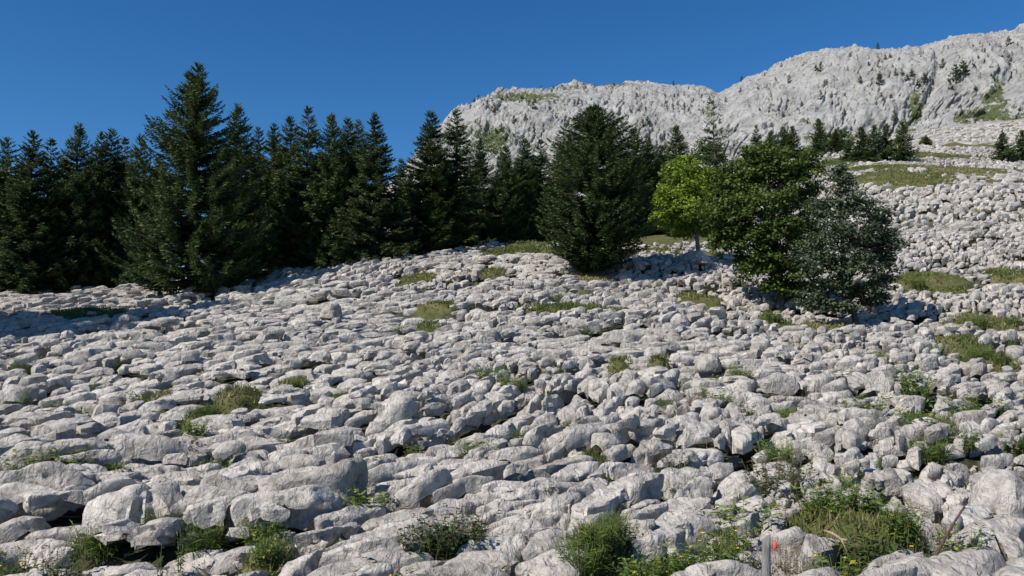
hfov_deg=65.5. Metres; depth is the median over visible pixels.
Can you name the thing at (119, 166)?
spruce tree
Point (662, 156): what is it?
spruce tree
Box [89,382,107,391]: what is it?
weed
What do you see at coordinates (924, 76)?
cliff conifer
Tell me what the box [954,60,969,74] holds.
cliff conifer
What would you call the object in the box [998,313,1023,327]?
weed
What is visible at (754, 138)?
spruce tree
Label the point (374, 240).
spruce tree
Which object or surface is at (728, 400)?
weed
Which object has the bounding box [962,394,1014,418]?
weed
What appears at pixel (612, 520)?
weed
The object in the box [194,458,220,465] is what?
weed
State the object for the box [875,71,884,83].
cliff conifer
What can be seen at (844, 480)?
weed
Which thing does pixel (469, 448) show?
weed
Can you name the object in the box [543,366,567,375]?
weed
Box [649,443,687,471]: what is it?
weed
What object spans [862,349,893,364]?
weed
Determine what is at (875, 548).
weed
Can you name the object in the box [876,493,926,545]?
weed
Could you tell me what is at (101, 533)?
weed
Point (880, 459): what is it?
weed
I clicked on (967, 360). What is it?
weed
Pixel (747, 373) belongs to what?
weed
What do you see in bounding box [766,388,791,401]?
weed
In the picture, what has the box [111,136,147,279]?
spruce tree
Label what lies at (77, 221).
spruce tree
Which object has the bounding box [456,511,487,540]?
weed
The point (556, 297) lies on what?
weed
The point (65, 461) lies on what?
weed
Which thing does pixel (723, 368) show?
weed
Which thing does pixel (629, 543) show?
weed
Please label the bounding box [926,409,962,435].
weed
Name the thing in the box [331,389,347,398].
weed
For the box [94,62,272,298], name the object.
spruce tree
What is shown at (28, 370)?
weed
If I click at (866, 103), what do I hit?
mountain
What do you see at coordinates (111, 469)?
weed
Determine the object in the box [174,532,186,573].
weed
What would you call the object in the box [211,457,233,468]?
weed
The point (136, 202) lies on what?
spruce tree
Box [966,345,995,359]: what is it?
weed
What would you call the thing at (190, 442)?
weed
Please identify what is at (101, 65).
sky
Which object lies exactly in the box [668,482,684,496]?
weed
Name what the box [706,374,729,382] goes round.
weed
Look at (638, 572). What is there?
weed
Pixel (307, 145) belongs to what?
spruce tree
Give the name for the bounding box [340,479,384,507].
weed
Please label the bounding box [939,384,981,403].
weed
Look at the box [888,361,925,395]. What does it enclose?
weed
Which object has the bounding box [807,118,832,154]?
conifer tree
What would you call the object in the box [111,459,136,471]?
weed
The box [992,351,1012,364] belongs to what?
weed
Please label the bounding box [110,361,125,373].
weed
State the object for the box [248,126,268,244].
spruce tree
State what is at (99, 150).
spruce tree
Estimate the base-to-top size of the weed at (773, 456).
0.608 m
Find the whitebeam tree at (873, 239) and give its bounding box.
[784,162,909,324]
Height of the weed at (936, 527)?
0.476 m
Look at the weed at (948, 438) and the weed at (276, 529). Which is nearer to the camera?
the weed at (276, 529)
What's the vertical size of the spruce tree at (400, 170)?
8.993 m
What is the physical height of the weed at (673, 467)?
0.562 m
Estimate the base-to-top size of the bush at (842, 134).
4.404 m
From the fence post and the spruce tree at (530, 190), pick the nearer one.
the fence post
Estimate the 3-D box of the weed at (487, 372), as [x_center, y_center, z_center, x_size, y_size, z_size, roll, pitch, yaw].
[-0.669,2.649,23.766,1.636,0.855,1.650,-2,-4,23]
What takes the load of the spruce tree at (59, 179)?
on the ground at (268, 332)
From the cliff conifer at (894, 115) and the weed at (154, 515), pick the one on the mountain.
the cliff conifer at (894, 115)
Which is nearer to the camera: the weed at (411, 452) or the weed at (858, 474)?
the weed at (858, 474)
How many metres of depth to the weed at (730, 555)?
9.30 m
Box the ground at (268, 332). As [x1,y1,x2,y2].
[0,118,1023,575]
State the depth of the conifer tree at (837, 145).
137.70 m
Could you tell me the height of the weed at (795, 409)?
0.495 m
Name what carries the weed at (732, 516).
on the ground at (268, 332)
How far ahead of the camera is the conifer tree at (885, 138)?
121.42 m
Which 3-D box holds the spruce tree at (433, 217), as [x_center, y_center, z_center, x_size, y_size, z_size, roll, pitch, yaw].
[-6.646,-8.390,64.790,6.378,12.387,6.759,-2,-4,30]
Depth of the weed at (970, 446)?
16.22 m
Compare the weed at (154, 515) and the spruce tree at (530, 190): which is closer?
the weed at (154, 515)
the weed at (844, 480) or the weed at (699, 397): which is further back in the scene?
the weed at (699, 397)
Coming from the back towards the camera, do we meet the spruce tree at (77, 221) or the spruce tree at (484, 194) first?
the spruce tree at (484, 194)
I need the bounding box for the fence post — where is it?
[762,534,776,575]
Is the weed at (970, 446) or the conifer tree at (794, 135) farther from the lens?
the conifer tree at (794, 135)
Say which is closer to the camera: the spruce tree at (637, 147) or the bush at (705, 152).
the spruce tree at (637, 147)
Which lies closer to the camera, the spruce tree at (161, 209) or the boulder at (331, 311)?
the boulder at (331, 311)
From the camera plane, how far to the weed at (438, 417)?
19.29 m
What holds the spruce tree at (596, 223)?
on the ground at (268, 332)
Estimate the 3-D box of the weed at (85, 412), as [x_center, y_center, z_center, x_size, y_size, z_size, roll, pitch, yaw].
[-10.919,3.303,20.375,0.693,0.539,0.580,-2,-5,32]
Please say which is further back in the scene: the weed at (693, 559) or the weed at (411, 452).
the weed at (411, 452)
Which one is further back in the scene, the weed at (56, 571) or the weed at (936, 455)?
the weed at (936, 455)
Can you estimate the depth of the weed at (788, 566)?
9.42 m
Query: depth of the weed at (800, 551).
9.77 m
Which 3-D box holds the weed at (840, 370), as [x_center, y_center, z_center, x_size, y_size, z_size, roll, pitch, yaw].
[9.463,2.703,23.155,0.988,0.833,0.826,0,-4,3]
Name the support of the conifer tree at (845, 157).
on the ground at (268, 332)
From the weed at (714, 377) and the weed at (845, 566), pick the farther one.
the weed at (714, 377)
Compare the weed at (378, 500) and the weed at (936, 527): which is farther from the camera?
the weed at (378, 500)
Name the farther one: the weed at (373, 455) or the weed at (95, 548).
the weed at (373, 455)
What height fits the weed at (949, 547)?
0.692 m
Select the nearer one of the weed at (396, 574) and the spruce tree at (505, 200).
the weed at (396, 574)
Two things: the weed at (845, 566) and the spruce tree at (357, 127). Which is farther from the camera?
the spruce tree at (357, 127)
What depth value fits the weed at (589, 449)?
14.57 m
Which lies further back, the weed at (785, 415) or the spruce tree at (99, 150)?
the spruce tree at (99, 150)
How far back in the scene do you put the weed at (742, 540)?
9.86 m
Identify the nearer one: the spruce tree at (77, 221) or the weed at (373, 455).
the weed at (373, 455)
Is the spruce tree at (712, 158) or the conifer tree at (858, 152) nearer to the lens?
the spruce tree at (712, 158)
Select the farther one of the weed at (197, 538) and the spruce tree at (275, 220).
the spruce tree at (275, 220)
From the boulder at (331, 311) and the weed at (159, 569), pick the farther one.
the boulder at (331, 311)
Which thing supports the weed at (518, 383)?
on the ground at (268, 332)
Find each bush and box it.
[464,129,504,163]
[691,137,727,168]
[824,128,854,147]
[918,137,932,144]
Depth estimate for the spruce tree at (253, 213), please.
58.21 m
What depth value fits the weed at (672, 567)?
8.65 m
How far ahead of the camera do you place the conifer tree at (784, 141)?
133.41 m
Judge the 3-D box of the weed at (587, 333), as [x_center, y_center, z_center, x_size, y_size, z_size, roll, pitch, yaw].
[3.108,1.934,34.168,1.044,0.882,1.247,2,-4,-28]
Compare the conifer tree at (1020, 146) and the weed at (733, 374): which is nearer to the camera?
the weed at (733, 374)
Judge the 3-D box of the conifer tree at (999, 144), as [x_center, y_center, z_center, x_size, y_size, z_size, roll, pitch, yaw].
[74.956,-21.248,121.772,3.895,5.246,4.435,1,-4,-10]
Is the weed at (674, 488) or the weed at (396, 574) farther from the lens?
the weed at (674, 488)
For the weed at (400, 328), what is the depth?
34.58 m
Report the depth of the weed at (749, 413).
18.74 m
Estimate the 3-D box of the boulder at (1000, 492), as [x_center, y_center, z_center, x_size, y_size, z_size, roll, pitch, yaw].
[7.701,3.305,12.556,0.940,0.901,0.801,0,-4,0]
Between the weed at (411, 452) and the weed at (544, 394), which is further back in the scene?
the weed at (544, 394)
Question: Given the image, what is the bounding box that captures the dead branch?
[824,530,856,551]
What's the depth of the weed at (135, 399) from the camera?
21.69 m
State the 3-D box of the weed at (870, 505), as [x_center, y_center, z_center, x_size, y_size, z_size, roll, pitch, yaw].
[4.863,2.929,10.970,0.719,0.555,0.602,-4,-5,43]
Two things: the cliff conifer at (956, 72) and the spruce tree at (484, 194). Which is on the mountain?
the cliff conifer at (956, 72)
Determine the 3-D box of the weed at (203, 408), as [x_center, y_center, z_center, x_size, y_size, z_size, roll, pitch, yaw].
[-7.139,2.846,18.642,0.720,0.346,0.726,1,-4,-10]
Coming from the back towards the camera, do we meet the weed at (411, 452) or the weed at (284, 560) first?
the weed at (411, 452)
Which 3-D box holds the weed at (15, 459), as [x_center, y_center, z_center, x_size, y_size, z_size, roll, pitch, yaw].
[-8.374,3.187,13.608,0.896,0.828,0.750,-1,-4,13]
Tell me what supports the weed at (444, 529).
on the ground at (268, 332)
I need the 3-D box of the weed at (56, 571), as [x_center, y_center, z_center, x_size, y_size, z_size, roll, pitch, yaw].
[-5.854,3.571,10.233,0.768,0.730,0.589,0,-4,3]
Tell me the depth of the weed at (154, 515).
11.36 m
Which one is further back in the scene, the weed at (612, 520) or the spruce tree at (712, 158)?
the spruce tree at (712, 158)
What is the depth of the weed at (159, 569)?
9.83 m
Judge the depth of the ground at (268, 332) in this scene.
19.65 m
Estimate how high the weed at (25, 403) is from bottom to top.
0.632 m
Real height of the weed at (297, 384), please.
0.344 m
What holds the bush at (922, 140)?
on the ground at (268, 332)
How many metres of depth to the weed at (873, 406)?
19.42 m
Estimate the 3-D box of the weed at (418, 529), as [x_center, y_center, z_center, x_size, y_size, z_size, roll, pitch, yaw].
[-1.068,3.197,10.129,0.865,0.587,0.885,0,-4,-3]
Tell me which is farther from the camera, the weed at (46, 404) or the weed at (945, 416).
the weed at (46, 404)
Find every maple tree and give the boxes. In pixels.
[648,154,718,268]
[692,141,833,311]
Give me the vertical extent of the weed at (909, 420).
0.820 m
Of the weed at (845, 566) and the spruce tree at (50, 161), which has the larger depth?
the spruce tree at (50, 161)
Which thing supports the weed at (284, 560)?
on the ground at (268, 332)
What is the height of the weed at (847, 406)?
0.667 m
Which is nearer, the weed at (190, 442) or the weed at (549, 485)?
the weed at (549, 485)
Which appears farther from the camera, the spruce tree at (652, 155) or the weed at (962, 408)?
the spruce tree at (652, 155)
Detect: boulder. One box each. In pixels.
[319,303,342,319]
[678,250,712,266]
[695,353,720,372]
[967,469,1023,517]
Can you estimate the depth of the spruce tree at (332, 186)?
61.62 m
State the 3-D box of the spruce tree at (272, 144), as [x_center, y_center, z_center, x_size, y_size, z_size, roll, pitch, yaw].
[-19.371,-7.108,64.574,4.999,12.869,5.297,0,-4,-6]
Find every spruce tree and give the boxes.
[0,130,75,293]
[0,137,47,290]
[4,137,81,289]
[23,122,124,293]
[40,159,84,266]
[77,130,123,288]
[85,127,133,280]
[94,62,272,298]
[96,133,170,288]
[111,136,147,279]
[144,158,180,280]
[200,103,292,279]
[245,122,294,269]
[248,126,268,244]
[260,115,317,267]
[262,105,342,274]
[287,111,368,269]
[322,111,421,261]
[334,116,372,223]
[347,119,372,246]
[385,158,415,253]
[395,110,466,252]
[439,108,494,249]
[452,138,504,241]
[479,144,529,242]
[500,137,549,241]
[523,139,560,240]
[535,104,657,275]
[546,143,574,239]
[619,128,662,236]
[641,136,665,233]
[644,123,697,235]
[654,144,666,206]
[688,111,736,171]
[749,124,767,192]
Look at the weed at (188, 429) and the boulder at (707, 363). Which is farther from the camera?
the boulder at (707, 363)
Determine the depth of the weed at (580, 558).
9.20 m
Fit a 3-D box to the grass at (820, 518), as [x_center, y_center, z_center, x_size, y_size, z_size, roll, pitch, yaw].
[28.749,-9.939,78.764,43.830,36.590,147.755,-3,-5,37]
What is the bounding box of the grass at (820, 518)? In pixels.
[38,150,1023,575]
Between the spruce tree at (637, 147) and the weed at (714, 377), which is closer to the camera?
the weed at (714, 377)
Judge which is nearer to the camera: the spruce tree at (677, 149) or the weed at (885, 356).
the weed at (885, 356)
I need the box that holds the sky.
[0,0,1023,278]
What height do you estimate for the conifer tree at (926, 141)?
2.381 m
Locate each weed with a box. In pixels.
[0,448,42,470]
[0,546,33,575]
[7,361,35,374]
[13,391,31,404]
[22,420,34,429]
[26,450,61,465]
[29,536,90,575]
[37,398,72,408]
[43,442,93,464]
[64,519,127,563]
[73,406,95,415]
[87,509,125,546]
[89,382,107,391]
[103,460,123,470]
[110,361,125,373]
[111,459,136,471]
[125,387,153,402]
[131,504,185,524]
[154,543,163,575]
[174,516,234,556]
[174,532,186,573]
[178,436,198,467]
[181,416,209,436]
[194,403,219,415]
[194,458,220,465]
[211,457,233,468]
[231,517,290,545]
[250,529,289,568]
[275,543,311,572]
[290,377,303,388]
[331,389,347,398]
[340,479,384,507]
[347,448,397,461]
[349,488,394,511]
[387,567,421,575]
[388,322,408,334]
[393,512,459,561]
[403,441,426,456]
[415,393,445,418]
[418,501,502,560]
[449,438,490,451]
[453,438,499,458]
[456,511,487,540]
[463,362,512,386]
[493,373,531,393]
[508,425,534,440]
[537,387,551,405]
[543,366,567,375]
[543,471,551,495]
[548,290,571,301]
[552,530,614,575]
[568,511,628,553]
[574,323,594,339]
[588,444,599,455]
[592,507,637,538]
[609,550,667,575]
[618,513,639,555]
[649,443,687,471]
[651,542,681,575]
[653,462,705,478]
[656,396,678,414]
[658,375,685,394]
[663,533,715,570]
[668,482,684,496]
[683,387,714,405]
[696,525,750,562]
[697,385,736,408]
[700,494,789,541]
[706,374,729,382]
[717,362,737,374]
[722,371,751,383]
[722,516,755,553]
[727,364,753,378]
[738,403,754,415]
[739,448,803,503]
[749,539,805,575]
[752,437,802,467]
[762,309,783,322]
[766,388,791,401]
[772,407,792,417]
[773,404,800,414]
[773,451,814,492]
[787,390,819,402]
[789,535,828,571]
[792,480,841,525]
[805,550,860,575]
[809,479,862,513]
[813,470,857,490]
[816,543,882,575]
[820,367,853,382]
[830,462,862,480]
[833,519,899,575]
[837,398,872,409]
[837,477,889,516]
[841,455,883,468]
[842,392,892,414]
[845,518,928,575]
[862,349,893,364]
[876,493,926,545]
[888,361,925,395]
[889,406,950,426]
[896,373,936,409]
[904,434,960,463]
[909,276,927,289]
[924,523,996,554]
[925,343,948,355]
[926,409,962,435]
[927,517,950,535]
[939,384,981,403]
[940,422,956,444]
[941,411,950,421]
[942,395,979,416]
[954,352,977,362]
[954,424,981,452]
[958,312,993,330]
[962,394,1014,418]
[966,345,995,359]
[967,527,978,546]
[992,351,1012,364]
[996,431,1023,456]
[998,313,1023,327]
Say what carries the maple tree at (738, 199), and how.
on the ground at (268, 332)
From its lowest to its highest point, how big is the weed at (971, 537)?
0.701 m
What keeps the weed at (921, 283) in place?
on the ground at (268, 332)
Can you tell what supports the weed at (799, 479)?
on the ground at (268, 332)
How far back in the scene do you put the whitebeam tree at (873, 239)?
37.08 m
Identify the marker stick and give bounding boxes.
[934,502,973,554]
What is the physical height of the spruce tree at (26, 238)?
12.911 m
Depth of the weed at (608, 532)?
9.40 m
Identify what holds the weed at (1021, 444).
on the ground at (268, 332)
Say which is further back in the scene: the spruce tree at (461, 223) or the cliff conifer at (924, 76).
the cliff conifer at (924, 76)
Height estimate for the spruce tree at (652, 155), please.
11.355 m
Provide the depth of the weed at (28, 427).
19.13 m
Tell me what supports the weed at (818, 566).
on the ground at (268, 332)
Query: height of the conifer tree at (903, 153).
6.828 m
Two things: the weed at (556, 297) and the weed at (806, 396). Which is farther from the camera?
the weed at (556, 297)
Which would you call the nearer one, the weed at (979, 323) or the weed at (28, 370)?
the weed at (28, 370)
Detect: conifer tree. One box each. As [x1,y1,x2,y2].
[762,130,777,149]
[773,127,795,154]
[787,126,805,156]
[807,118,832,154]
[827,129,844,152]
[839,139,855,161]
[846,127,874,161]
[859,124,890,161]
[879,123,898,159]
[889,121,919,161]
[921,135,930,144]
[990,132,1019,161]
[1011,130,1023,160]
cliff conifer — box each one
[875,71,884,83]
[891,110,897,121]
[920,73,927,82]
[947,64,965,80]
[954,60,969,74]
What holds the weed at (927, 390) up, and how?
on the ground at (268, 332)
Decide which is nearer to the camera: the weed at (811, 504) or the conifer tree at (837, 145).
the weed at (811, 504)
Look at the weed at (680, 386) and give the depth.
22.82 m
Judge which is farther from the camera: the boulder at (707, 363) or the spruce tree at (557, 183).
the spruce tree at (557, 183)
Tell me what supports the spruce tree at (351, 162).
on the ground at (268, 332)
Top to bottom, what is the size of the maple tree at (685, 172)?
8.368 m
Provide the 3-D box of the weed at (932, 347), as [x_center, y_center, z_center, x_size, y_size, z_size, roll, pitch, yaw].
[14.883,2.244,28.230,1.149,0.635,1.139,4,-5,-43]
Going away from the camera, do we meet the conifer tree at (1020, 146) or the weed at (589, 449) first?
the weed at (589, 449)
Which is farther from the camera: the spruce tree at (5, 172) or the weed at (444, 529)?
the spruce tree at (5, 172)
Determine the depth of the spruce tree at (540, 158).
75.48 m
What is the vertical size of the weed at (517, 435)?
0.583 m
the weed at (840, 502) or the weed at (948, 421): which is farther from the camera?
the weed at (948, 421)
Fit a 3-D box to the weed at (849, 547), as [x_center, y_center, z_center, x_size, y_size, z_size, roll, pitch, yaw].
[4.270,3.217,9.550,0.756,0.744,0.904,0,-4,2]
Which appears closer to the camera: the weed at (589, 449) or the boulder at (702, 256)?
the weed at (589, 449)
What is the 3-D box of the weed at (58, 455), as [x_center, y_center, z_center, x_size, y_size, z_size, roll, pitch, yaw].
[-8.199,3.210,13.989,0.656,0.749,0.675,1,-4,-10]
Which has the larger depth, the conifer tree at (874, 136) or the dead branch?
the conifer tree at (874, 136)
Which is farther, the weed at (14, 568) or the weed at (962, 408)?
the weed at (962, 408)
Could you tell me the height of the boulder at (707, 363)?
0.618 m
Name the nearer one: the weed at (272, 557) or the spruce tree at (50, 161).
the weed at (272, 557)
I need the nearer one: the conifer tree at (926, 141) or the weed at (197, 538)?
the weed at (197, 538)
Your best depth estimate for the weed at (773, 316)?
37.82 m
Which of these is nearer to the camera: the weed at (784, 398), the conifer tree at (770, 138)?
the weed at (784, 398)
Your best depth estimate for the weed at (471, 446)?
15.55 m
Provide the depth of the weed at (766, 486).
13.68 m
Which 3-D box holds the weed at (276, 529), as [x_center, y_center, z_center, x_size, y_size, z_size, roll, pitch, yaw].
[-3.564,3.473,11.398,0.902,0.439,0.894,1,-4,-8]
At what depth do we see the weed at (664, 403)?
20.52 m
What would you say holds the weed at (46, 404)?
on the ground at (268, 332)
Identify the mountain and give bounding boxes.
[369,23,1023,231]

